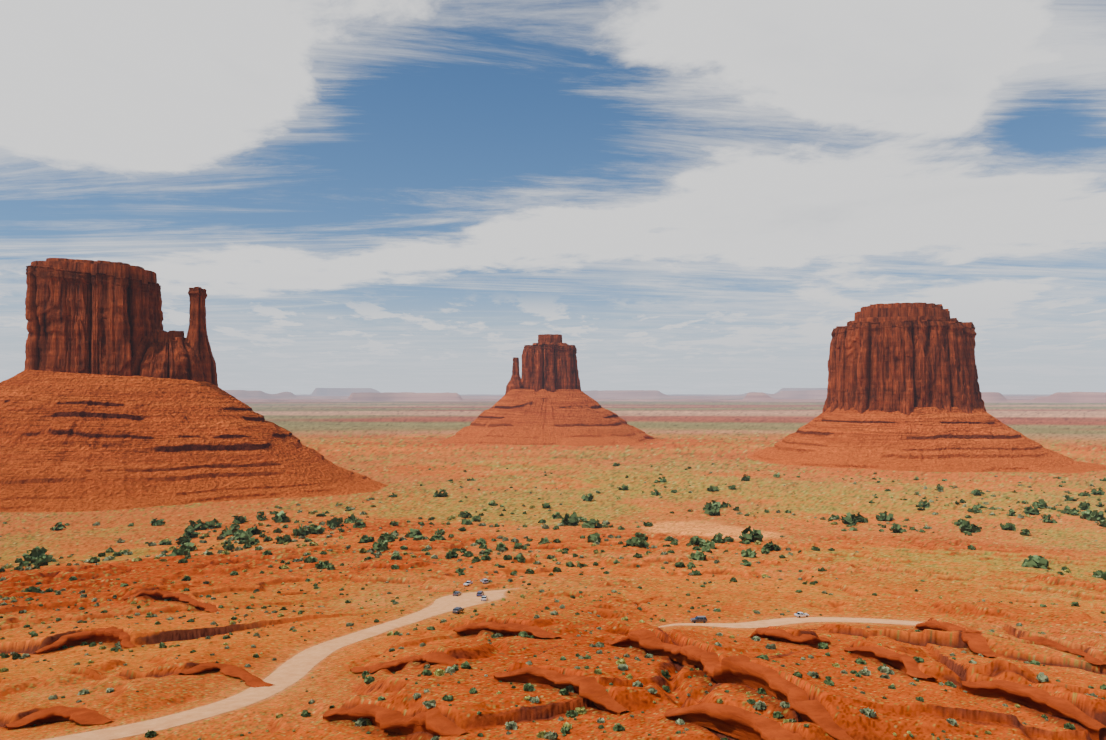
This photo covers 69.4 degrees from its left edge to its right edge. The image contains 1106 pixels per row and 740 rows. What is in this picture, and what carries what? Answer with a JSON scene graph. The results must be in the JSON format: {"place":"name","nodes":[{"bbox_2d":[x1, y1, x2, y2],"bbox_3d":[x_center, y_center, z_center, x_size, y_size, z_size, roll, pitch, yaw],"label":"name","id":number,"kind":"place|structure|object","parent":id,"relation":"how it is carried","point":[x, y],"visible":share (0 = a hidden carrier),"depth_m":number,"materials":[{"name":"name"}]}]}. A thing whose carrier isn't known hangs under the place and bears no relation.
{"place":"outdoors","nodes":[
{"label":"outdoors","id":0,"kind":"place"},
{"bbox_2d":[0,399,1105,739],"bbox_3d":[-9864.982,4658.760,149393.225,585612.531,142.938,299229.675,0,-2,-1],"label":"terrain","id":1,"kind":"structure","parent":0,"point":[376,441],"depth_m":343.50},
{"bbox_2d":[0,369,388,512],"bbox_3d":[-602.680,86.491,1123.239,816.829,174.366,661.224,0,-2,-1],"label":"talus slope","id":2,"kind":"structure","parent":1,"relation":"on","point":[76,442],"depth_m":995.44,"materials":[{"name":"brown stone"}]},
{"bbox_2d":[24,258,163,375],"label":"butte","id":3,"kind":"object","parent":2,"relation":"on","point":[93,317],"visible":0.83,"depth_m":1085.03,"materials":[{"name":"brown stone"}]},
{"bbox_2d":[131,330,204,381],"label":"rock outcrop","id":4,"kind":"object","parent":2,"relation":"on","point":[172,354],"visible":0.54,"depth_m":1100.88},
{"bbox_2d":[186,287,217,385],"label":"rock spire","id":5,"kind":"structure","parent":2,"relation":"on","point":[197,337],"depth_m":1130.51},
{"bbox_2d":[452,607,463,613],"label":"car","id":6,"kind":"object","parent":1,"relation":"on","point":[457,609],"visible":1,"depth_m":261.00,"materials":[{"name":"paint"}]},
{"bbox_2d":[463,581,472,585],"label":"car","id":7,"kind":"object","parent":1,"relation":"on","point":[467,583],"visible":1,"depth_m":328.17,"materials":[{"name":"paint"}]},
{"bbox_2d":[480,578,488,583],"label":"car","id":8,"kind":"object","parent":1,"relation":"on","point":[485,580],"visible":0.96,"depth_m":332.19,"materials":[{"name":"paint"}]},
{"bbox_2d":[431,389,666,445],"bbox_3d":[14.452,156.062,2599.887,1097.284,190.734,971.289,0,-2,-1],"label":"talus slope","id":9,"kind":"structure","parent":1,"relation":"on","point":[570,417],"depth_m":2442.11,"materials":[{"name":"brown stone"}]},
{"bbox_2d":[505,357,522,393],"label":"rock spire","id":10,"kind":"structure","parent":9,"relation":"on","point":[514,382],"depth_m":2579.94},
{"bbox_2d":[521,334,580,391],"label":"butte","id":11,"kind":"object","parent":9,"relation":"on","point":[549,362],"visible":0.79,"depth_m":2544.84,"materials":[{"name":"brown stone"}]},
{"bbox_2d":[0,462,1105,739],"bbox_3d":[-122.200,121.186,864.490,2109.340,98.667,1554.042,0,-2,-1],"label":"juniper shrubs","id":12,"kind":"object","parent":1,"relation":"on","point":[36,558],"visible":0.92,"depth_m":476.53,"materials":[{"name":"green plant"}]},
{"bbox_2d":[4,589,1105,739],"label":"rock ledges","id":13,"kind":"object","parent":1,"relation":"on","point":[738,723],"visible":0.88,"depth_m":147.77,"materials":[{"name":"orange stone"}]},
{"bbox_2d":[44,588,1105,739],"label":"dirt road","id":14,"kind":"structure","parent":1,"relation":"on","point":[293,670],"depth_m":194.98,"materials":[{"name":"beige soil"}]},
{"bbox_2d":[453,591,461,595],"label":"car","id":15,"kind":"object","parent":14,"relation":"on","point":[456,593],"visible":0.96,"depth_m":301.70,"materials":[{"name":"paint"}]},
{"bbox_2d":[476,591,483,596],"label":"car","id":16,"kind":"object","parent":14,"relation":"on","point":[480,593],"visible":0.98,"depth_m":298.73,"materials":[{"name":"paint"}]},
{"bbox_2d":[691,616,707,622],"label":"car","id":17,"kind":"object","parent":14,"relation":"on","point":[703,619],"visible":1,"depth_m":242.66,"materials":[{"name":"paint"}]},
{"bbox_2d":[794,612,808,617],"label":"car","id":18,"kind":"object","parent":14,"relation":"on","point":[799,614],"visible":1,"depth_m":258.30,"materials":[{"name":"paint"}]},
{"bbox_2d":[224,390,1045,398],"bbox_3d":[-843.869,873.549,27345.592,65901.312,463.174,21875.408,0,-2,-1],"label":"mesa","id":19,"kind":"structure","parent":1,"relation":"on","point":[634,394],"depth_m":32891.17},
{"bbox_2d":[296,388,1051,395],"bbox_3d":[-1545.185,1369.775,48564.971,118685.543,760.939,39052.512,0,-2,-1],"label":"mesa","id":20,"kind":"structure","parent":1,"relation":"on","point":[332,391],"depth_m":57853.31,"materials":[{"name":"stone"}]},
{"bbox_2d":[746,407,1105,472],"bbox_3d":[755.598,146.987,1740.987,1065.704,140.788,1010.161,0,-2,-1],"label":"talus slope","id":21,"kind":"structure","parent":1,"relation":"on","point":[935,439],"depth_m":1533.17,"materials":[{"name":"brown stone"}]},
{"bbox_2d":[822,302,986,414],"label":"butte","id":22,"kind":"object","parent":21,"relation":"on","point":[905,358],"visible":0.94,"depth_m":1606.32,"materials":[{"name":"brown stone"}]},
{"bbox_2d":[0,0,1105,394],"label":"sky","id":23,"kind":"structure","parent":0,"point":[396,196],"materials":[{"name":"white"}]},
{"bbox_2d":[238,392,1105,402],"bbox_3d":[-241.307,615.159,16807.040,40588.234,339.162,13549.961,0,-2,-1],"label":"mesa","id":24,"kind":"structure","parent":0,"point":[1060,397],"depth_m":20336.18,"materials":[{"name":"stone"}]}
]}

